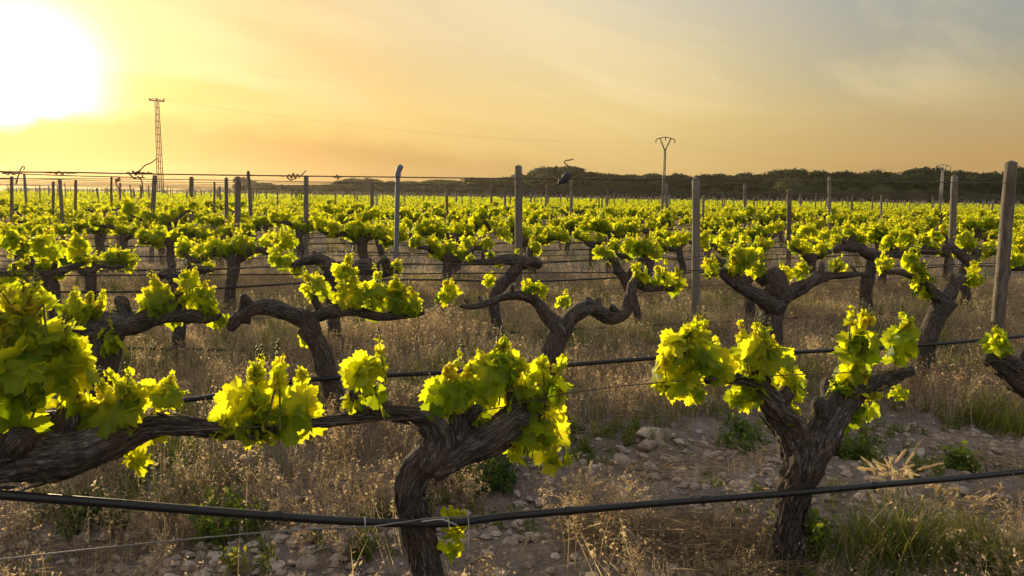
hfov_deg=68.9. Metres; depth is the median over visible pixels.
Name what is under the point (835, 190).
round tree
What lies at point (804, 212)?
grapevine
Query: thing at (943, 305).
grapevine
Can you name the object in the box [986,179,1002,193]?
pine tree
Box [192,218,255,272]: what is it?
grapevine
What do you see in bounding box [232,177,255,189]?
pine tree
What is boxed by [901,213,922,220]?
grapevine
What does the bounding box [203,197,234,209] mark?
grapevine
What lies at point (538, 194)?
round tree
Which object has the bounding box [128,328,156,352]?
weed
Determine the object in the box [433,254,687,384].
grapevine
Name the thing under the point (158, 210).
grapevine
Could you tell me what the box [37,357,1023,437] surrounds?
trellis wire
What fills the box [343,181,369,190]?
pine tree
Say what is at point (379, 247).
grapevine
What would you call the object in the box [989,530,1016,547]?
stone
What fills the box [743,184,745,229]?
wooden post
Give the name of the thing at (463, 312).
weed
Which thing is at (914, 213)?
grapevine
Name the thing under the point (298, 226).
grapevine
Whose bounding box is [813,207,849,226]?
grapevine
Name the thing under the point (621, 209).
grapevine
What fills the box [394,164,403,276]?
steel post
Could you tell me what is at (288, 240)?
grapevine
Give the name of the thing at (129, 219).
grapevine
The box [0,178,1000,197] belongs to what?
trellis wire
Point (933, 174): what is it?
pine tree
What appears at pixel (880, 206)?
wooden post
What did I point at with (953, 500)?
grass tuft
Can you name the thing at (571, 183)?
wooden post
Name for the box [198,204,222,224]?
grapevine
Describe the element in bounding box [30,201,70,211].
grapevine
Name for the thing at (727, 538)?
dry bush
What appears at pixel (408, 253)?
drip hose
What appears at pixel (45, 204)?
grapevine
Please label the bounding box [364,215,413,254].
grapevine
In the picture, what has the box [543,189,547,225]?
wooden post
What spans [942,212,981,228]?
grapevine
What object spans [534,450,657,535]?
dry bush
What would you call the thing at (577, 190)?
round tree
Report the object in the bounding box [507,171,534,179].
pine tree
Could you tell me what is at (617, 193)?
round tree
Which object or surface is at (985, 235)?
grapevine
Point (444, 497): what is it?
green grass
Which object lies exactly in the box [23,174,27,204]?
wooden post
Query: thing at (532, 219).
grapevine
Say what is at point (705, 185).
pine tree
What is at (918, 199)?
round tree
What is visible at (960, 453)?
weed
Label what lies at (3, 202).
grapevine
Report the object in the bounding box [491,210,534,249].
grapevine
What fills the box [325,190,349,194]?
round tree
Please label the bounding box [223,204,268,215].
grapevine
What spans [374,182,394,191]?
pine tree
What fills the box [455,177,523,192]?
pine tree
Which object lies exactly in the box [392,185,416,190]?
pine tree
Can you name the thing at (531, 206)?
grapevine
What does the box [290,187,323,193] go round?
pine tree
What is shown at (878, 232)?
grapevine
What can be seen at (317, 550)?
dry branch
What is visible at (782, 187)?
round tree
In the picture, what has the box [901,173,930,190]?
pine tree
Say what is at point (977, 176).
pine tree
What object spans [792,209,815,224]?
grapevine
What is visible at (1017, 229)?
grapevine
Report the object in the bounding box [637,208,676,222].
grapevine
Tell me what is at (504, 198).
wooden post
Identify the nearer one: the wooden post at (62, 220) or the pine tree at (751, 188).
the wooden post at (62, 220)
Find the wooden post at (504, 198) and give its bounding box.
[504,185,505,218]
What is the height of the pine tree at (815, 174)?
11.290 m
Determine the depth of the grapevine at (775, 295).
5.68 m
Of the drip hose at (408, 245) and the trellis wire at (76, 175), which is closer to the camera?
the trellis wire at (76, 175)
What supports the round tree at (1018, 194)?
on the ground at (540, 560)
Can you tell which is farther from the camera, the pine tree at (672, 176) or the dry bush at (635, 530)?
the pine tree at (672, 176)
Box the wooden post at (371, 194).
[370,180,372,242]
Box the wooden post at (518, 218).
[515,165,522,301]
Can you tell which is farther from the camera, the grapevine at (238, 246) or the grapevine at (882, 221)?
the grapevine at (882, 221)
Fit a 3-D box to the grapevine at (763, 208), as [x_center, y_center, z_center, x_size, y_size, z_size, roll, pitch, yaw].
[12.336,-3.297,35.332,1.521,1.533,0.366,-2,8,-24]
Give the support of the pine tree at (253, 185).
on the ground at (540, 560)
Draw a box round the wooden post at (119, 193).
[119,183,120,209]
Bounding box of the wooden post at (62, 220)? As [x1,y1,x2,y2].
[58,180,65,240]
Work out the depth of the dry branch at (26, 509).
3.46 m
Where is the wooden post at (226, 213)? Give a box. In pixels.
[224,177,228,261]
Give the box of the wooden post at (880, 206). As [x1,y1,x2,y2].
[880,195,881,218]
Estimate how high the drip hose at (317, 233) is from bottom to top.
0.104 m
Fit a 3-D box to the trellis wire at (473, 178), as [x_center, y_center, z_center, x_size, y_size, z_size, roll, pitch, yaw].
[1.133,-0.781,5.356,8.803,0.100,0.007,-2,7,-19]
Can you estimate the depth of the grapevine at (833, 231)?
14.96 m
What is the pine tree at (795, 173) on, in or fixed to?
on the ground at (540, 560)
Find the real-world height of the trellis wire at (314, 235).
0.050 m
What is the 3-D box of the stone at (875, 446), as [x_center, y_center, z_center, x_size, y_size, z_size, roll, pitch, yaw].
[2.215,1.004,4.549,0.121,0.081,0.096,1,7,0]
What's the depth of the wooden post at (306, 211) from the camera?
14.04 m
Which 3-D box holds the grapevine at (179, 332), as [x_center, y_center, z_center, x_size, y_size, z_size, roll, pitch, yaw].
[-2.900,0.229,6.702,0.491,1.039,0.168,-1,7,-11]
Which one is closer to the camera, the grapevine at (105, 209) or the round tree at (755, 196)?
the grapevine at (105, 209)
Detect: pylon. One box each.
[655,137,674,193]
[935,164,950,201]
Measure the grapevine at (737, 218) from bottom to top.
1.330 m
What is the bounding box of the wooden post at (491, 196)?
[490,184,492,232]
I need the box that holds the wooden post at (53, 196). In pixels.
[52,181,54,215]
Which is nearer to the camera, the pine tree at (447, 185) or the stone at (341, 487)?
the stone at (341, 487)
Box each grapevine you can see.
[0,196,9,205]
[0,201,34,224]
[0,207,9,219]
[0,214,49,260]
[0,217,73,251]
[0,220,92,319]
[0,225,91,287]
[0,266,327,490]
[3,197,33,223]
[11,211,66,224]
[18,206,80,223]
[19,199,73,215]
[20,201,47,206]
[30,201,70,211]
[30,204,72,213]
[36,233,140,300]
[37,197,77,224]
[53,260,229,396]
[67,212,128,255]
[75,207,135,252]
[78,198,122,216]
[82,200,139,244]
[88,207,167,250]
[101,199,140,206]
[120,194,200,264]
[134,218,211,270]
[140,203,164,210]
[143,198,183,209]
[145,208,199,231]
[147,207,199,230]
[156,199,188,207]
[157,256,215,359]
[160,198,188,206]
[174,222,295,312]
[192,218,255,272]
[197,210,248,240]
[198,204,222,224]
[199,212,231,229]
[201,206,259,241]
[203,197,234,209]
[216,196,247,215]
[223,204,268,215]
[225,211,286,264]
[226,246,424,429]
[262,226,402,346]
[267,205,320,251]
[268,205,328,259]
[269,202,291,208]
[272,206,303,214]
[277,202,303,212]
[282,206,327,241]
[291,200,322,206]
[311,210,409,281]
[311,325,575,575]
[316,200,348,220]
[321,197,365,244]
[326,197,352,205]
[330,200,369,216]
[332,206,378,250]
[349,220,393,258]
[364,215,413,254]
[374,204,421,219]
[379,202,413,219]
[389,205,432,251]
[409,203,495,281]
[409,227,494,309]
[421,200,453,218]
[422,219,473,241]
[427,205,459,221]
[431,205,469,223]
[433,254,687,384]
[446,210,486,227]
[448,204,471,207]
[464,203,500,238]
[464,230,543,336]
[469,206,507,238]
[476,199,498,206]
[480,201,510,234]
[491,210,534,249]
[495,210,542,228]
[496,213,571,279]
[497,219,555,256]
[512,206,546,226]
[522,206,559,224]
[528,201,552,210]
[545,213,578,248]
[547,206,568,219]
[548,209,591,258]
[564,203,590,215]
[572,222,612,268]
[576,201,596,208]
[578,212,641,276]
[589,205,614,233]
[592,227,662,330]
[594,209,640,251]
[594,212,625,221]
[601,201,637,218]
[606,228,691,297]
[612,205,631,212]
[618,207,674,262]
[627,211,655,235]
[631,206,655,223]
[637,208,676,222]
[648,298,921,575]
[649,223,710,277]
[654,204,671,210]
[660,207,689,231]
[678,214,702,226]
[700,210,720,218]
[700,216,735,258]
[700,223,767,326]
[700,227,774,294]
[700,229,868,387]
[702,211,742,255]
[710,204,730,212]
[715,209,750,226]
[716,218,786,245]
[721,203,759,225]
[743,203,786,254]
[760,203,785,210]
[765,202,801,246]
[784,220,843,274]
[786,206,809,224]
[786,227,842,276]
[791,214,826,261]
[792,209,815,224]
[796,215,936,312]
[800,208,823,215]
[805,211,836,231]
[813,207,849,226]
[826,206,869,230]
[838,211,867,219]
[841,219,879,262]
[843,205,860,210]
[854,220,905,273]
[857,217,918,289]
[870,211,898,222]
[875,238,984,383]
[876,210,898,217]
[878,214,906,224]
[887,208,906,212]
[887,215,920,259]
[889,211,909,220]
[896,210,940,235]
[898,206,924,217]
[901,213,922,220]
[917,224,977,282]
[918,205,934,214]
[926,223,984,308]
[929,207,959,230]
[933,220,960,239]
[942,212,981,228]
[958,212,999,253]
[962,210,979,216]
[976,206,996,216]
[976,317,1023,397]
[980,226,1023,280]
[980,228,998,260]
[1009,240,1023,270]
[1011,232,1023,257]
[1012,223,1023,235]
[1013,211,1021,220]
[1013,218,1023,229]
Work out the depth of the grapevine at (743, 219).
23.11 m
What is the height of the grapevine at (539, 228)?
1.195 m
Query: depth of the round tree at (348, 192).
250.92 m
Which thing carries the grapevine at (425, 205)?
on the ground at (540, 560)
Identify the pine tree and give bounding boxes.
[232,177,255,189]
[241,182,284,189]
[255,185,278,191]
[278,188,299,193]
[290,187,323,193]
[321,184,343,191]
[340,178,383,184]
[342,178,370,182]
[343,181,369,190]
[361,185,383,192]
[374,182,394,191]
[379,181,406,185]
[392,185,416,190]
[407,179,465,185]
[418,182,460,193]
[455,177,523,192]
[457,187,489,192]
[502,174,530,188]
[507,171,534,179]
[522,165,600,186]
[523,179,548,187]
[540,174,569,186]
[594,172,609,180]
[603,173,636,182]
[633,173,691,186]
[641,180,673,193]
[681,180,725,190]
[686,174,714,181]
[711,173,755,183]
[722,181,747,190]
[726,172,781,183]
[734,183,768,193]
[755,168,829,182]
[755,178,785,187]
[805,170,874,182]
[860,182,885,191]
[862,169,916,179]
[872,177,907,189]
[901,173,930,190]
[905,166,952,179]
[922,179,950,190]
[937,175,979,192]
[946,170,974,177]
[961,172,997,180]
[963,177,1001,193]
[986,171,1003,180]
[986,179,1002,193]
[1015,165,1023,194]
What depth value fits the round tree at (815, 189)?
206.87 m
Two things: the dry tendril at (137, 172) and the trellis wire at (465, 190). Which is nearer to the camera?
the dry tendril at (137, 172)
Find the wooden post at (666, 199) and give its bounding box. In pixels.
[665,184,668,231]
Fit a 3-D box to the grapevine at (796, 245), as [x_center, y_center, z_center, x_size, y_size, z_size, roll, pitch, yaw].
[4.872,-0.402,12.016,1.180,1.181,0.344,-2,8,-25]
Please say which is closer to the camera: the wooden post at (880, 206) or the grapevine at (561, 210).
the wooden post at (880, 206)
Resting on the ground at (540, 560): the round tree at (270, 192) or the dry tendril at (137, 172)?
the round tree at (270, 192)
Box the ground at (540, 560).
[0,190,1023,575]
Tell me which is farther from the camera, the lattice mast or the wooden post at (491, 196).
the lattice mast
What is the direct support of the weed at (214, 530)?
on the ground at (540, 560)
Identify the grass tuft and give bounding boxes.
[557,461,609,507]
[808,486,1006,575]
[857,439,941,511]
[896,486,1023,575]
[902,464,1013,538]
[932,382,1023,439]
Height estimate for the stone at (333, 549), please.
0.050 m
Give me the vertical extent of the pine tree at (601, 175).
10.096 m
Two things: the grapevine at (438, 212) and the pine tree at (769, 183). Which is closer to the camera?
the grapevine at (438, 212)
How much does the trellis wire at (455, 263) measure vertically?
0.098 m
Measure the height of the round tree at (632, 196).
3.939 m
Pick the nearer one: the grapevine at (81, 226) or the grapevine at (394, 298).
the grapevine at (394, 298)
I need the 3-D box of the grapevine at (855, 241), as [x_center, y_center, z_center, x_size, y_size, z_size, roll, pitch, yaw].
[4.366,-0.094,9.207,2.208,1.607,0.209,-2,7,-20]
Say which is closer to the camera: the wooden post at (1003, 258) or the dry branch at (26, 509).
the dry branch at (26, 509)
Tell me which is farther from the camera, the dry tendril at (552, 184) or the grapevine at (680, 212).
the grapevine at (680, 212)
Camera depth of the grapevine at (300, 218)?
18.74 m
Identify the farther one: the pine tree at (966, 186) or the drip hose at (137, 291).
the pine tree at (966, 186)
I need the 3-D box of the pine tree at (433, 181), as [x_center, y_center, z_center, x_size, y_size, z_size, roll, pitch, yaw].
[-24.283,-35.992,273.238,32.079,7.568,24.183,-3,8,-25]
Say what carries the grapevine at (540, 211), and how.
on the ground at (540, 560)
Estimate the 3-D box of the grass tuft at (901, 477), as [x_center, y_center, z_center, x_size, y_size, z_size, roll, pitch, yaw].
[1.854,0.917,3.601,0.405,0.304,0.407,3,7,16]
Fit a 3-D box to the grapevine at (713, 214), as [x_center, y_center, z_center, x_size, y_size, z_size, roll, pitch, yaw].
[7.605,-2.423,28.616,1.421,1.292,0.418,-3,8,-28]
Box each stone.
[142,491,164,500]
[261,558,284,572]
[295,554,317,569]
[331,543,343,552]
[337,481,353,491]
[613,453,630,465]
[617,445,625,453]
[630,435,641,442]
[635,427,663,441]
[637,439,652,451]
[644,462,658,469]
[646,472,661,479]
[666,456,678,465]
[674,438,684,445]
[704,395,715,404]
[820,493,830,501]
[869,445,882,455]
[903,448,924,457]
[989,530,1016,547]
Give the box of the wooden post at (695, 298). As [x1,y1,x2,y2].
[691,178,699,316]
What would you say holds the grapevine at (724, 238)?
on the ground at (540, 560)
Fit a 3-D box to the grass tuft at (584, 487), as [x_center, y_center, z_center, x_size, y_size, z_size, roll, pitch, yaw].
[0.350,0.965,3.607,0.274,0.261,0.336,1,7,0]
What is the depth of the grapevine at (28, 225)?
14.83 m
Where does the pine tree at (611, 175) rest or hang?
on the ground at (540, 560)
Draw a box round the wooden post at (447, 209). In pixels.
[445,191,448,224]
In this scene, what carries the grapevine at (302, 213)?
on the ground at (540, 560)
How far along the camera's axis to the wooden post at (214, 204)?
24.93 m
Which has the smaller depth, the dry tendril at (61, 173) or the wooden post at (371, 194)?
the dry tendril at (61, 173)
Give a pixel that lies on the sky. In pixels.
(901, 85)
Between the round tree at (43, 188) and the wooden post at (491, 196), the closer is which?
the wooden post at (491, 196)
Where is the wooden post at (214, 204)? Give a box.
[213,183,215,213]
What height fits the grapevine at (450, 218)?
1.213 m
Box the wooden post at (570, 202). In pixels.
[570,190,571,215]
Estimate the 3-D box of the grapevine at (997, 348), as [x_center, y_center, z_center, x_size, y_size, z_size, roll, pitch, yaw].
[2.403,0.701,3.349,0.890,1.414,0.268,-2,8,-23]
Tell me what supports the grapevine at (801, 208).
on the ground at (540, 560)
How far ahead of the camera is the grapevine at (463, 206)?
37.92 m
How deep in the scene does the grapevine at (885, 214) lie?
34.47 m
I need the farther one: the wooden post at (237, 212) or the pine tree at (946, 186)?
the pine tree at (946, 186)
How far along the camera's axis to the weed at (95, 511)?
3.43 m
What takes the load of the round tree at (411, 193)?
on the ground at (540, 560)
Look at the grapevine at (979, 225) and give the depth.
16.28 m
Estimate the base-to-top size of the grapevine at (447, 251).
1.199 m
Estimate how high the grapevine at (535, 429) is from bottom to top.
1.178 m
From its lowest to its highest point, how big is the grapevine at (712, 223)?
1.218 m
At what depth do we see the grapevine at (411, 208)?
24.53 m
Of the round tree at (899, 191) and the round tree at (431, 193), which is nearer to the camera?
the round tree at (899, 191)
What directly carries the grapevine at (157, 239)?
on the ground at (540, 560)
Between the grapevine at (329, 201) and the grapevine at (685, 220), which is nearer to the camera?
the grapevine at (685, 220)
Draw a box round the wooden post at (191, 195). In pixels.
[189,176,193,252]
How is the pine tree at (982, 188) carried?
on the ground at (540, 560)
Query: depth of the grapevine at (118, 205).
23.73 m
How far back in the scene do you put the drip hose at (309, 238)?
18.98 m
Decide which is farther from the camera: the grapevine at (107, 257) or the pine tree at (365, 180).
the pine tree at (365, 180)
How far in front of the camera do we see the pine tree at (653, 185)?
212.54 m
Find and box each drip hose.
[0,246,996,256]
[0,254,996,271]
[0,468,1023,552]
[36,265,995,292]
[44,334,1023,415]
[55,236,783,239]
[87,232,626,234]
[90,307,1022,350]
[102,238,997,245]
[167,228,831,230]
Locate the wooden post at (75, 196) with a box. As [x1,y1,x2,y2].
[74,180,76,221]
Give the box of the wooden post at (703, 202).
[701,195,704,220]
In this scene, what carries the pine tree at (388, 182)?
on the ground at (540, 560)
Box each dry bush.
[521,468,772,575]
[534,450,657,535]
[617,487,844,575]
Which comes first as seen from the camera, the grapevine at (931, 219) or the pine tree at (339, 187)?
the grapevine at (931, 219)
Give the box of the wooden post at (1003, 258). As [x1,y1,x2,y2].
[987,160,1017,371]
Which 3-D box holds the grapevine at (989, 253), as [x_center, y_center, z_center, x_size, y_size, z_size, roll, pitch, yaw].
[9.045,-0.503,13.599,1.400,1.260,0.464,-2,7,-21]
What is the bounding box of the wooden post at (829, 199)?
[828,177,830,233]
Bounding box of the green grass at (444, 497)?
[0,213,1023,575]
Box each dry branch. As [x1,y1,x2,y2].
[0,503,45,519]
[298,533,340,559]
[586,459,669,482]
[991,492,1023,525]
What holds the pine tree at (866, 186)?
on the ground at (540, 560)
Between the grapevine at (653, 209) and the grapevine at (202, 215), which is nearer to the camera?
the grapevine at (202, 215)
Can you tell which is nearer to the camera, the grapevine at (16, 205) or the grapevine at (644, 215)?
the grapevine at (644, 215)
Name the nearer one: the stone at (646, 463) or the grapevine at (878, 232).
the stone at (646, 463)
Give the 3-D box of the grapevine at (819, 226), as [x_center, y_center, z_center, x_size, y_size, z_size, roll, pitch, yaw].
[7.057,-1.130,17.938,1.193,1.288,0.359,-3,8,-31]
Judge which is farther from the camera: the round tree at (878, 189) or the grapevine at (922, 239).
the round tree at (878, 189)
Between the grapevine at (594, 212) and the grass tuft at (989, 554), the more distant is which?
the grapevine at (594, 212)
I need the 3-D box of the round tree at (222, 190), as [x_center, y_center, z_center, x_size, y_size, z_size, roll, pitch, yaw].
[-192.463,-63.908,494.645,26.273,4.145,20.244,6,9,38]
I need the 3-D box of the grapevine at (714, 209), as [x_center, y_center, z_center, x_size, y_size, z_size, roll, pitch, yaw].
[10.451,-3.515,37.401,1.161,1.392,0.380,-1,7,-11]
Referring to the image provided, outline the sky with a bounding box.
[0,0,1023,191]
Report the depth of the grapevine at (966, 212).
32.70 m
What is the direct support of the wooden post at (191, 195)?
on the ground at (540, 560)
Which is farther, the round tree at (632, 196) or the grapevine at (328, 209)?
the round tree at (632, 196)
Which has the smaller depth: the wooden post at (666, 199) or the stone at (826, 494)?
the stone at (826, 494)
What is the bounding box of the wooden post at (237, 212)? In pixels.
[234,176,240,273]
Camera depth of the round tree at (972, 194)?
207.98 m
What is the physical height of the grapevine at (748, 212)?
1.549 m
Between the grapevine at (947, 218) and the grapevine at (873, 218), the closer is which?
the grapevine at (947, 218)
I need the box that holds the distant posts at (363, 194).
[1,185,1023,204]
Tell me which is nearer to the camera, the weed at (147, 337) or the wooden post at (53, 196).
the weed at (147, 337)
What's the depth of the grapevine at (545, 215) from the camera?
23.44 m
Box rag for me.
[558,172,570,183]
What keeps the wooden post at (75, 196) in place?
on the ground at (540, 560)
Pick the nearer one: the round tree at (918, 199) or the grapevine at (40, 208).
the grapevine at (40, 208)
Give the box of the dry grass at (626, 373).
[0,211,1023,575]
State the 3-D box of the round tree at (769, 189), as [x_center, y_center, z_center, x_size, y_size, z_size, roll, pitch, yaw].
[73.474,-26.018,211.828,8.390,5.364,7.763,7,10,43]
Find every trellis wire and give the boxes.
[0,171,1023,183]
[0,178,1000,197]
[0,179,982,197]
[0,181,992,198]
[0,184,964,199]
[0,247,994,261]
[0,248,1023,272]
[0,263,995,275]
[0,516,469,559]
[3,172,144,177]
[14,185,997,200]
[26,233,997,236]
[31,185,985,200]
[36,183,1023,199]
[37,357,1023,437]
[43,179,1023,196]
[50,184,984,199]
[55,185,873,198]
[91,239,990,246]
[169,272,1023,322]
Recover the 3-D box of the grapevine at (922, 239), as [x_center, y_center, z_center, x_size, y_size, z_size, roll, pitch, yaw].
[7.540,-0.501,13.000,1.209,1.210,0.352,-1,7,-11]
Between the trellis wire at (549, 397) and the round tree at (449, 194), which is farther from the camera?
the round tree at (449, 194)
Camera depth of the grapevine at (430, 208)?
29.92 m
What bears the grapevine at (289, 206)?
on the ground at (540, 560)
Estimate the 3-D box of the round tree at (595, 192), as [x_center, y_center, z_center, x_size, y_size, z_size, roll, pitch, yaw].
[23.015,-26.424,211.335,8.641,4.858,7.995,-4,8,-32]
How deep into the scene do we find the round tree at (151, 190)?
526.93 m
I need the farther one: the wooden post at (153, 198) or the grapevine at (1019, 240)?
the wooden post at (153, 198)
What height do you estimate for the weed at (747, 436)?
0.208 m
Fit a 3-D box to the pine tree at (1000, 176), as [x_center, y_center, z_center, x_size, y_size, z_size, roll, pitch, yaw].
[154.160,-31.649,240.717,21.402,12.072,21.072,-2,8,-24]
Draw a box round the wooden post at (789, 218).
[785,189,791,267]
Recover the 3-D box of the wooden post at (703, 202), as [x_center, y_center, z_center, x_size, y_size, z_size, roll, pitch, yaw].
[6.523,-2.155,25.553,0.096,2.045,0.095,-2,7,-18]
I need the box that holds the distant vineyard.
[0,190,1023,223]
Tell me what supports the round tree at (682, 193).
on the ground at (540, 560)
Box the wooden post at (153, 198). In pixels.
[149,175,156,263]
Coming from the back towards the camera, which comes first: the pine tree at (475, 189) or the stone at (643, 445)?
the pine tree at (475, 189)
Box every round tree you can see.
[29,188,62,191]
[56,189,95,191]
[99,188,129,191]
[132,189,176,192]
[177,188,207,192]
[202,189,232,192]
[246,191,273,194]
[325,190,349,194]
[346,190,359,194]
[374,191,394,195]
[400,191,417,195]
[423,189,439,195]
[437,189,457,196]
[452,192,480,196]
[474,190,496,196]
[494,192,514,197]
[522,187,550,197]
[540,188,564,197]
[557,188,593,197]
[584,186,604,197]
[597,187,630,198]
[620,191,647,198]
[643,190,668,199]
[668,190,691,199]
[700,190,731,199]
[705,188,727,199]
[724,191,750,200]
[737,192,771,200]
[761,187,776,200]
[765,177,812,200]
[802,185,838,201]
[818,185,843,200]
[841,187,866,202]
[865,185,897,202]
[889,189,908,202]
[900,189,927,202]
[923,188,949,203]
[944,190,972,202]
[958,191,996,203]
[971,194,1000,203]
[993,193,1023,202]
[1000,193,1023,204]
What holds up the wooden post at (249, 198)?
on the ground at (540, 560)
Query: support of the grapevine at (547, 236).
on the ground at (540, 560)
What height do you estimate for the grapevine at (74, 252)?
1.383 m
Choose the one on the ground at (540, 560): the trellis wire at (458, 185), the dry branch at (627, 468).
the dry branch at (627, 468)
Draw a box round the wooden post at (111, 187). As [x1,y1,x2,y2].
[110,177,112,237]
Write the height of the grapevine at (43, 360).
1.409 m
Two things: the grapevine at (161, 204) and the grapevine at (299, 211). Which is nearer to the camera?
the grapevine at (299, 211)
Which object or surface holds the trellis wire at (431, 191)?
attached to the wooden post
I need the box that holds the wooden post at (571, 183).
[570,180,572,236]
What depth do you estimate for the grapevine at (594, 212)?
26.95 m
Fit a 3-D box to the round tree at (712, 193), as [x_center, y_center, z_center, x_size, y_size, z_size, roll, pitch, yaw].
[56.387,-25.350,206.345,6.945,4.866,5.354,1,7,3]
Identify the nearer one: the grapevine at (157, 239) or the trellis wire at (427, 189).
the grapevine at (157, 239)
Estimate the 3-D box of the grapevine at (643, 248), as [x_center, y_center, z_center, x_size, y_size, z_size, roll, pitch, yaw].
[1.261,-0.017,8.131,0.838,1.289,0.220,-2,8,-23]
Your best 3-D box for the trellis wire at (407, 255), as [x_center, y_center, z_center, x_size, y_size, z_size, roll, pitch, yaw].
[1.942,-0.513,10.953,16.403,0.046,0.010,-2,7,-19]
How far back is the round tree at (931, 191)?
206.16 m
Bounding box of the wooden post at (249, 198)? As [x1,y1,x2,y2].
[247,171,252,218]
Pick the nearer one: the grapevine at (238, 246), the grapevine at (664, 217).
the grapevine at (238, 246)
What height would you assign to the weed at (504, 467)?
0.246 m
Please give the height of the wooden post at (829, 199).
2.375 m
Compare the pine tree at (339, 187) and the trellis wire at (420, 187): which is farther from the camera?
the pine tree at (339, 187)
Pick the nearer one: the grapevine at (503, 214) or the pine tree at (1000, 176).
the grapevine at (503, 214)
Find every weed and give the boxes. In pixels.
[52,483,132,544]
[121,438,219,535]
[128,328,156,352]
[184,483,276,548]
[434,454,520,497]
[454,297,479,320]
[715,410,772,453]
[764,506,841,564]
[834,429,888,461]
[936,438,988,473]
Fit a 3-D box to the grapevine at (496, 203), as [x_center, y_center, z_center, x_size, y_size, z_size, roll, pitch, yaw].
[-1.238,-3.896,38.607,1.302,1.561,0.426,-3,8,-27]
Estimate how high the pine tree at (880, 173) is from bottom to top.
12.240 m
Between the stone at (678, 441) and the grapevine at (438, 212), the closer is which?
the stone at (678, 441)
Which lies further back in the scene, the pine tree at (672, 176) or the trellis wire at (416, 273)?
the pine tree at (672, 176)
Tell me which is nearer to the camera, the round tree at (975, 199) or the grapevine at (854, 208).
the grapevine at (854, 208)
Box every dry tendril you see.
[2,166,24,183]
[46,171,75,174]
[115,177,125,198]
[127,158,158,205]
[280,171,305,180]
[534,179,560,193]
[573,171,661,179]
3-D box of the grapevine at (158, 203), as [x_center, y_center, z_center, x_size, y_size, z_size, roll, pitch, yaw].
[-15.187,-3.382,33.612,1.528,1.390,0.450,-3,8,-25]
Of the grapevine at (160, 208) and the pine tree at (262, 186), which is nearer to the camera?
the grapevine at (160, 208)
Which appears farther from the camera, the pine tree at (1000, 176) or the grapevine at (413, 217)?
the pine tree at (1000, 176)
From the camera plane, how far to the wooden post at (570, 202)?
23.79 m
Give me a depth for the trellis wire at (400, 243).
11.89 m
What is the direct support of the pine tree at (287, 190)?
on the ground at (540, 560)
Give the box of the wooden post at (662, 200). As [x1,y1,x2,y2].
[661,187,663,210]
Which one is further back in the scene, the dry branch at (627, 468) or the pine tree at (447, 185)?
the pine tree at (447, 185)
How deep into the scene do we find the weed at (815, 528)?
3.02 m
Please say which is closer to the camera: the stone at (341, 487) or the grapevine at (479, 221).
the stone at (341, 487)
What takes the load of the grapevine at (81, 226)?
on the ground at (540, 560)
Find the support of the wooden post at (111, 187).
on the ground at (540, 560)
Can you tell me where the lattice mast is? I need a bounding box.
[149,98,164,192]
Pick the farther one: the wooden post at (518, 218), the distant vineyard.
the distant vineyard
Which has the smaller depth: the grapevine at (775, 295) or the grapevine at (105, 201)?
the grapevine at (775, 295)
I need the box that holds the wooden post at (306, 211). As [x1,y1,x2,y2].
[304,177,308,269]
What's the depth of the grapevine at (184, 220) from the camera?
18.00 m
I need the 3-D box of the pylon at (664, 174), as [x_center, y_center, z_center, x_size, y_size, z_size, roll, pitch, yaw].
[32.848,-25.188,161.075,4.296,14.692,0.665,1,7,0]
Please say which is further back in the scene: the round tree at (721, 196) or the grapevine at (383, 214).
the round tree at (721, 196)
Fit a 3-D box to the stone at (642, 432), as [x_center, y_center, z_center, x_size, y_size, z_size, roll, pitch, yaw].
[0.842,0.903,4.558,0.174,0.106,0.150,1,7,0]
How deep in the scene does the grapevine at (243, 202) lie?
32.10 m
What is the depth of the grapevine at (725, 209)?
25.78 m
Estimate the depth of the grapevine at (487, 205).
28.12 m
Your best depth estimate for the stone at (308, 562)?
2.99 m
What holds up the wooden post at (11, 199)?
on the ground at (540, 560)
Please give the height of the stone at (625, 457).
0.084 m
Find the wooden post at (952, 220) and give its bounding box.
[946,175,957,281]
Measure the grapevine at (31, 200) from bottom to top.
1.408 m
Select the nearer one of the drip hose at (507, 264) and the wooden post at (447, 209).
the drip hose at (507, 264)
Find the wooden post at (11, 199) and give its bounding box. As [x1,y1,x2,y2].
[10,176,13,224]
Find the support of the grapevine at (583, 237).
on the ground at (540, 560)
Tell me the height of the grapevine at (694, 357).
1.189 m
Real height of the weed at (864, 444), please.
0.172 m
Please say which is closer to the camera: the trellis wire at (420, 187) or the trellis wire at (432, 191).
the trellis wire at (420, 187)
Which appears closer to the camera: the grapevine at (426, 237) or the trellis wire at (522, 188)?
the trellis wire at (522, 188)
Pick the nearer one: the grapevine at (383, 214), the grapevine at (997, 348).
the grapevine at (997, 348)
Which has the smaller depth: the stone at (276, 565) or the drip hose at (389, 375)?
the stone at (276, 565)
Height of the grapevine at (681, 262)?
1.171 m
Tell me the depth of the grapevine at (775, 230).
14.40 m
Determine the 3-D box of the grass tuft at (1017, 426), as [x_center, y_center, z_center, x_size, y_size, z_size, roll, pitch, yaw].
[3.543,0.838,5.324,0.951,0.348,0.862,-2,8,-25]
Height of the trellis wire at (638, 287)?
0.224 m
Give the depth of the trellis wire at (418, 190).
19.63 m

